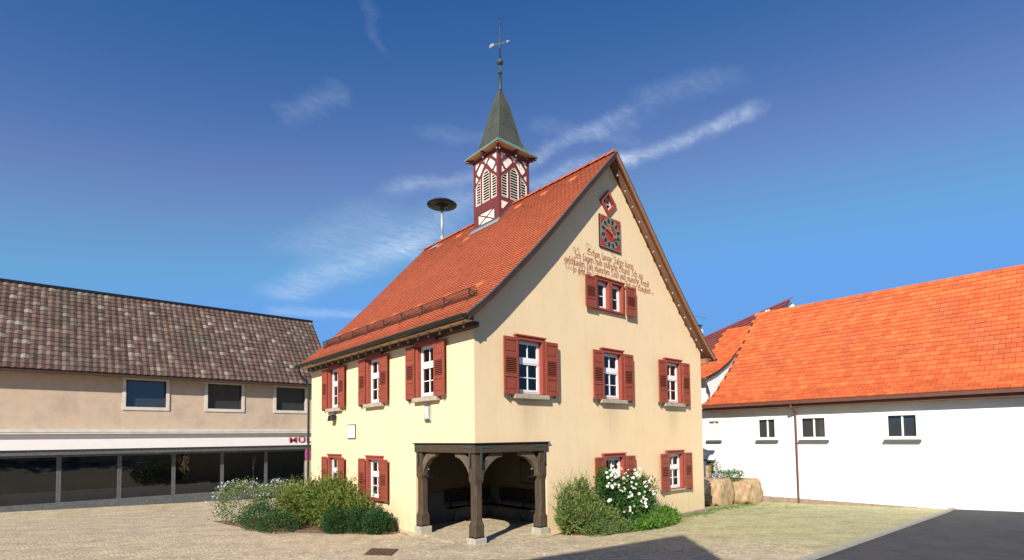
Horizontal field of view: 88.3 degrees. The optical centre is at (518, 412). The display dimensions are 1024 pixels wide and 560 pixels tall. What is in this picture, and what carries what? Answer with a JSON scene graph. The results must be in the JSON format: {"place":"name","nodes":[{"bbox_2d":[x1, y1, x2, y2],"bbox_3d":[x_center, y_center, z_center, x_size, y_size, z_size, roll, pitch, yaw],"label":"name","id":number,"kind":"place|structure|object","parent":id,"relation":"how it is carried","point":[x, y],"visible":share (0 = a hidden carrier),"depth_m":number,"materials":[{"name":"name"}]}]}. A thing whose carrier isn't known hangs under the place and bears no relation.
{"place":"outdoors","nodes":[
{"label":"outdoors","id":0,"kind":"place"},
{"bbox_2d":[0,496,944,559],"bbox_3d":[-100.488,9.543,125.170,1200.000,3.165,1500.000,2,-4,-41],"label":"ground","id":1,"kind":"structure","parent":0,"point":[181,531],"depth_m":14.29,"materials":[{"name":"beige stone"}]},
{"bbox_2d":[0,278,320,512],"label":"shop house","id":2,"kind":"structure","parent":1,"relation":"on","point":[110,400],"depth_m":29.04,"materials":[{"name":"beige paint"}]},
{"bbox_2d":[0,455,58,512],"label":"shop window","id":3,"kind":"structure","parent":2,"relation":"in","point":[44,506],"depth_m":25.44,"materials":[{"name":"grey metal"}]},
{"bbox_2d":[58,453,119,508],"bbox_3d":[-21.826,3.583,26.828,2.390,2.900,0.080,2,-4,-41],"label":"shop window","id":4,"kind":"structure","parent":2,"relation":"in","point":[102,502],"depth_m":26.74,"materials":[{"name":"grey metal"}]},
{"bbox_2d":[122,377,169,410],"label":"window","id":5,"kind":"structure","parent":2,"relation":"in","point":[137,393],"depth_m":28.60,"materials":[{"name":"blue glass"}]},
{"bbox_2d":[118,452,173,505],"bbox_3d":[-20.029,3.635,28.418,2.390,2.900,0.080,2,-4,-41],"label":"shop window","id":6,"kind":"structure","parent":2,"relation":"in","point":[160,499],"depth_m":28.33,"materials":[{"name":"grey metal"}]},
{"bbox_2d":[173,451,221,502],"bbox_3d":[-18.233,3.688,30.008,2.390,2.900,0.080,2,-4,-41],"label":"shop window","id":7,"kind":"structure","parent":2,"relation":"in","point":[203,496],"depth_m":29.81,"materials":[{"name":"grey metal"}]},
{"bbox_2d":[204,382,244,411],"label":"window","id":8,"kind":"structure","parent":2,"relation":"in","point":[219,397],"depth_m":31.12,"materials":[{"name":"black glass"}]},
{"bbox_2d":[221,450,265,500],"bbox_3d":[-16.436,3.740,31.598,2.390,2.900,0.080,2,-4,-41],"label":"shop window","id":9,"kind":"structure","parent":2,"relation":"in","point":[264,451],"depth_m":31.44,"materials":[{"name":"grey metal"}]},
{"bbox_2d":[265,449,304,496],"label":"shop window","id":10,"kind":"structure","parent":2,"relation":"in","point":[267,451],"depth_m":32.82,"materials":[{"name":"grey metal"}]},
{"bbox_2d":[273,385,307,412],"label":"window","id":11,"kind":"structure","parent":2,"relation":"in","point":[290,399],"depth_m":33.60,"materials":[{"name":"glass"}]},
{"bbox_2d":[213,518,401,534],"bbox_3d":[-7.593,3.912,17.972,3.180,0.443,8.900,2,-4,-41],"label":"flower bed","id":12,"kind":"object","parent":1,"relation":"on","point":[302,528],"visible":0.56,"depth_m":16.85,"materials":[{"name":"soil"}]},
{"bbox_2d":[205,476,300,523],"bbox_3d":[-9.672,3.241,19.504,3.444,1.826,2.266,-1,-3,3],"label":"blossom shrub","id":13,"kind":"object","parent":12,"relation":"on","point":[261,493],"visible":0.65,"depth_m":19.25,"materials":[{"name":"green plant"}]},
{"bbox_2d":[235,500,302,533],"bbox_3d":[-8.071,3.371,17.005,3.088,1.026,1.454,-3,-4,40],"label":"shrub","id":14,"kind":"object","parent":12,"relation":"on","point":[270,517],"visible":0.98,"depth_m":16.82,"materials":[{"name":"green plant"}]},
{"bbox_2d":[271,465,378,529],"bbox_3d":[-6.655,2.866,17.499,2.356,2.192,5.606,2,-4,-41],"label":"shrub","id":15,"kind":"object","parent":12,"relation":"on","point":[319,496],"visible":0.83,"depth_m":17.10,"materials":[{"name":"green plant"}]},
{"bbox_2d":[318,506,353,533],"bbox_3d":[-5.473,3.228,16.005,1.172,0.968,1.121,-1,-3,-4],"label":"box shrub","id":16,"kind":"object","parent":12,"relation":"on","point":[327,522],"visible":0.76,"depth_m":15.72,"materials":[{"name":"green plant"}]},
{"bbox_2d":[344,502,374,533],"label":"box shrub","id":17,"kind":"object","parent":12,"relation":"on","point":[356,514],"visible":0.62,"depth_m":15.65,"materials":[{"name":"green plant"}]},
{"bbox_2d":[358,505,395,534],"bbox_3d":[-4.192,3.179,15.636,1.088,0.923,0.982,-1,-3,5],"label":"box shrub","id":18,"kind":"object","parent":12,"relation":"on","point":[384,519],"visible":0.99,"depth_m":15.41,"materials":[{"name":"green plant"}]},
{"bbox_2d":[305,449,310,478],"bbox_3d":[-11.518,3.594,28.928,0.640,3.220,0.120,-3,-4,41],"label":"road sign","id":19,"kind":"object","parent":1,"relation":"on","point":[309,459],"visible":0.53,"depth_m":28.96,"materials":[{"name":"metal"}]},
{"bbox_2d":[363,548,398,555],"bbox_3d":[-3.180,3.255,12.224,0.688,0.107,1.141,-1,-3,-3],"label":"drain cover","id":20,"kind":"object","parent":1,"relation":"on","point":[382,551],"visible":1,"depth_m":12.16,"materials":[{"name":"metal"}]},
{"bbox_2d":[243,517,691,534],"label":"leaf litter","id":21,"kind":"object","parent":1,"relation":"on","point":[398,532],"visible":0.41,"depth_m":16.57,"materials":[{"name":"brown plant"}]},
{"bbox_2d":[294,21,716,544],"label":"town hall","id":22,"kind":"structure","parent":1,"relation":"on","point":[570,346],"depth_m":16.77,"materials":[{"name":"yellow paint"}]},
{"bbox_2d":[327,412,335,420],"bbox_3d":[-6.909,0.171,19.558,0.254,0.335,0.320,2,-4,-41],"label":"floodlight","id":23,"kind":"object","parent":22,"relation":"attached to","point":[331,417],"visible":1,"depth_m":19.45,"materials":[{"name":"metal"}]},
{"bbox_2d":[321,454,343,482],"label":"window","id":24,"kind":"structure","parent":22,"relation":"in","point":[335,461],"depth_m":19.81,"materials":[{"name":"red paint"}]},
{"bbox_2d":[322,364,345,411],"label":"window","id":25,"kind":"structure","parent":22,"relation":"in","point":[332,377],"depth_m":19.94,"materials":[{"name":"red paint"}]},
{"bbox_2d":[347,424,355,438],"bbox_3d":[-5.862,0.688,18.523,0.035,0.510,0.650,2,-4,-41],"label":"wall plaque","id":26,"kind":"object","parent":22,"relation":"attached to","point":[351,431],"depth_m":18.48,"materials":[{"name":"metal"}]},
{"bbox_2d":[358,353,388,407],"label":"window","id":27,"kind":"structure","parent":22,"relation":"in","point":[372,370],"depth_m":17.50,"materials":[{"name":"red paint"}]},
{"bbox_2d":[358,455,388,503],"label":"window","id":28,"kind":"structure","parent":22,"relation":"in","point":[376,466],"depth_m":17.27,"materials":[{"name":"red paint"}]},
{"bbox_2d":[310,322,464,369],"bbox_3d":[-4.793,-1.964,16.980,0.068,0.186,10.420,2,-4,-41],"label":"light string","id":29,"kind":"object","parent":22,"relation":"hanging from","point":[439,333],"visible":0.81,"depth_m":15.53,"materials":[{"name":"black paint"}]},
{"bbox_2d":[405,338,445,402],"bbox_3d":[-2.562,-1.164,14.874,0.295,1.745,2.020,2,-4,-41],"label":"window","id":30,"kind":"structure","parent":22,"relation":"in","point":[424,361],"depth_m":15.05,"materials":[{"name":"red paint"}]},
{"bbox_2d":[423,404,430,421],"bbox_3d":[-2.561,0.024,14.753,0.118,0.480,0.280,2,-4,-41],"label":"bulkhead lamp","id":31,"kind":"object","parent":22,"relation":"attached to","point":[427,412],"visible":1,"depth_m":14.69,"materials":[{"name":"white plastic"}]},
{"bbox_2d":[427,197,456,248],"bbox_3d":[-3.556,-8.731,24.559,1.400,2.385,1.400,2,-4,-41],"label":"rooftop siren","id":32,"kind":"object","parent":22,"relation":"on","point":[441,204],"visible":1,"depth_m":24.49,"materials":[{"name":"metal"}]},
{"bbox_2d":[469,145,532,167],"bbox_3d":[-0.701,-10.039,21.354,1.898,0.176,1.895,2,-4,-41],"label":"light string","id":33,"kind":"object","parent":22,"relation":"hanging from","point":[499,148],"visible":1,"depth_m":20.66,"materials":[{"name":"black paint"}]},
{"bbox_2d":[520,460,534,483],"bbox_3d":[0.306,1.935,17.064,0.051,0.770,0.700,2,-4,-41],"label":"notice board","id":34,"kind":"object","parent":22,"relation":"attached to","point":[525,467],"visible":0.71,"depth_m":17.09,"materials":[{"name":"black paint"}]},
{"bbox_2d":[503,333,558,399],"bbox_3d":[0.299,-1.217,14.493,2.020,1.745,0.302,2,-4,-41],"label":"window","id":35,"kind":"structure","parent":22,"relation":"in","point":[526,358],"depth_m":14.57,"materials":[{"name":"red paint"}]},
{"bbox_2d":[599,190,616,215],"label":"diamond window","id":36,"kind":"structure","parent":22,"relation":"in","point":[606,200],"depth_m":17.15,"materials":[{"name":"red paint"}]},
{"bbox_2d":[598,213,620,253],"bbox_3d":[3.000,-5.782,17.070,1.080,1.060,0.128,2,-4,-41],"label":"clock","id":37,"kind":"object","parent":22,"relation":"attached to","point":[609,233],"visible":1,"depth_m":17.03,"materials":[{"name":"red metal"}]},
{"bbox_2d":[585,274,636,317],"bbox_3d":[2.920,-3.729,16.964,2.550,1.070,0.285,2,-4,-41],"label":"double window","id":38,"kind":"structure","parent":22,"relation":"in","point":[602,293],"depth_m":16.90,"materials":[{"name":"red paint"}]},
{"bbox_2d":[593,347,633,403],"bbox_3d":[2.971,-1.139,16.858,2.020,1.745,0.302,2,-4,-41],"label":"window","id":39,"kind":"structure","parent":22,"relation":"in","point":[613,381],"depth_m":16.99,"materials":[{"name":"red paint"}]},
{"bbox_2d":[595,452,635,494],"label":"window","id":40,"kind":"structure","parent":22,"relation":"in","point":[625,462],"depth_m":16.93,"materials":[{"name":"red paint"}]},
{"bbox_2d":[617,172,707,358],"bbox_3d":[5.314,-4.926,18.932,5.478,5.755,0.065,2,-4,-41],"label":"light string","id":41,"kind":"object","parent":22,"relation":"on","point":[625,191],"visible":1,"depth_m":18.67,"materials":[{"name":"black paint"}]},
{"bbox_2d":[658,357,690,406],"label":"window","id":42,"kind":"structure","parent":22,"relation":"in","point":[673,375],"depth_m":19.35,"materials":[{"name":"red paint"}]},
{"bbox_2d":[660,450,692,492],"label":"window","id":43,"kind":"structure","parent":22,"relation":"in","point":[674,478],"depth_m":19.20,"materials":[{"name":"red paint"}]},
{"bbox_2d":[559,526,668,534],"bbox_3d":[3.546,3.506,16.093,5.450,0.220,1.490,2,-4,-41],"label":"flower bed","id":44,"kind":"object","parent":1,"relation":"on","point":[573,533],"visible":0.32,"depth_m":14.71,"materials":[{"name":"soil"}]},
{"bbox_2d":[549,467,624,534],"bbox_3d":[1.910,2.537,14.807,2.359,1.992,1.490,2,-4,-41],"label":"bush","id":45,"kind":"object","parent":44,"relation":"on","point":[572,513],"visible":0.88,"depth_m":14.59,"materials":[{"name":"green plant"}]},
{"bbox_2d":[579,517,634,536],"bbox_3d":[2.511,3.153,14.696,2.071,0.562,0.843,2,-4,-41],"label":"catmint","id":46,"kind":"object","parent":44,"relation":"on","point":[612,529],"visible":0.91,"depth_m":14.49,"materials":[{"name":"green plant"}]},
{"bbox_2d":[592,460,662,521],"bbox_3d":[3.364,2.464,16.137,2.945,2.122,1.345,2,-4,-41],"label":"rose bush","id":47,"kind":"object","parent":44,"relation":"on","point":[633,498],"visible":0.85,"depth_m":15.70,"materials":[{"name":"green plant"}]},
{"bbox_2d":[614,499,685,531],"bbox_3d":[4.081,3.184,16.195,1.336,0.887,4.011,-3,-3,35],"label":"ground cover","id":48,"kind":"object","parent":44,"relation":"on","point":[659,516],"visible":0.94,"depth_m":15.84,"materials":[{"name":"green plant"}]},
{"bbox_2d":[704,477,734,505],"bbox_3d":[8.799,3.628,23.637,1.949,1.425,1.280,2,-4,-41],"label":"sandstone block","id":49,"kind":"object","parent":1,"relation":"on","point":[722,492],"depth_m":22.95,"materials":[{"name":"beige stone"}]},
{"bbox_2d":[708,456,723,477],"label":"rose plant","id":50,"kind":"object","parent":49,"relation":"on","point":[717,469],"visible":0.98,"depth_m":23.51,"materials":[{"name":"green plant"}]},
{"bbox_2d":[709,467,744,481],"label":"bedding plants","id":51,"kind":"object","parent":49,"relation":"on","point":[731,475],"visible":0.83,"depth_m":23.95,"materials":[{"name":"green plant"}]},
{"bbox_2d":[732,477,763,503],"bbox_3d":[10.424,3.721,24.604,1.960,1.308,1.585,2,-4,-41],"label":"sandstone block","id":52,"kind":"object","parent":1,"relation":"on","point":[748,490],"depth_m":23.81,"materials":[{"name":"beige stone"}]},
{"bbox_2d":[701,264,1023,511],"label":"white house","id":53,"kind":"structure","parent":1,"relation":"on","point":[909,396],"depth_m":22.37,"materials":[{"name":"orange tile"}]},
{"bbox_2d":[703,460,713,476],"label":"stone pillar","id":54,"kind":"structure","parent":53,"relation":"in","point":[708,462],"depth_m":26.90,"materials":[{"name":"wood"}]},
{"bbox_2d":[705,419,721,441],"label":"window","id":55,"kind":"structure","parent":53,"relation":"in","point":[715,433],"depth_m":26.50,"materials":[{"name":"white paint"}]},
{"bbox_2d":[755,417,778,441],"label":"window","id":56,"kind":"structure","parent":53,"relation":"in","point":[767,431],"depth_m":24.55,"materials":[{"name":"white paint"}]},
{"bbox_2d":[798,415,828,441],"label":"window","id":57,"kind":"structure","parent":53,"relation":"in","point":[812,428],"depth_m":23.04,"materials":[{"name":"white paint"}]},
{"bbox_2d":[883,412,921,441],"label":"window","id":58,"kind":"structure","parent":53,"relation":"in","point":[897,425],"depth_m":20.66,"materials":[{"name":"white paint"}]},
{"bbox_2d":[794,507,954,559],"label":"kerb","id":59,"kind":"structure","parent":1,"relation":"on","point":[823,553],"depth_m":12.64,"materials":[{"name":"concrete"}]},
{"bbox_2d":[399,517,561,547],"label":"arcade floor","id":60,"kind":"structure","parent":0,"point":[498,530],"depth_m":15.01,"materials":[{"name":"beige stone"}]},
{"bbox_2d":[445,487,496,521],"bbox_3d":[-1.560,3.095,17.687,1.840,1.014,0.455,2,-4,-41],"label":"bench","id":61,"kind":"object","parent":60,"relation":"on","point":[452,494],"visible":0.81,"depth_m":17.64,"materials":[{"name":"brown wood"}]},
{"bbox_2d":[490,488,534,521],"bbox_3d":[0.045,3.040,16.936,0.455,1.014,2.550,2,-4,-41],"label":"bench","id":62,"kind":"object","parent":60,"relation":"on","point":[522,494],"visible":0.63,"depth_m":17.22,"materials":[{"name":"brown wood"}]},
{"bbox_2d":[0,0,1023,346],"label":"sky","id":63,"kind":"structure","parent":0,"point":[285,158],"materials":[{"name":"blue"}]},
{"bbox_2d":[704,478,711,501],"bbox_3d":[6.210,3.347,23.630,1.810,1.500,4.490,2,-4,-41],"label":"sandstone block","id":64,"kind":"object","parent":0,"point":[707,491],"visible":0.09,"depth_m":22.31,"materials":[{"name":"stone"}]},
{"bbox_2d":[698,297,793,476],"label":"house","id":65,"kind":"structure","parent":0,"point":[712,339],"depth_m":39.75,"materials":[{"name":"red tile"}]},
{"bbox_2d":[680,503,812,517],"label":"grass","id":66,"kind":"structure","parent":0,"point":[716,509],"depth_m":21.26,"materials":[{"name":"green plant"}]},
{"bbox_2d":[815,509,1023,559],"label":"road","id":67,"kind":"structure","parent":0,"point":[959,534],"depth_m":12.28,"materials":[{"name":"grey asphalt"}]}
]}

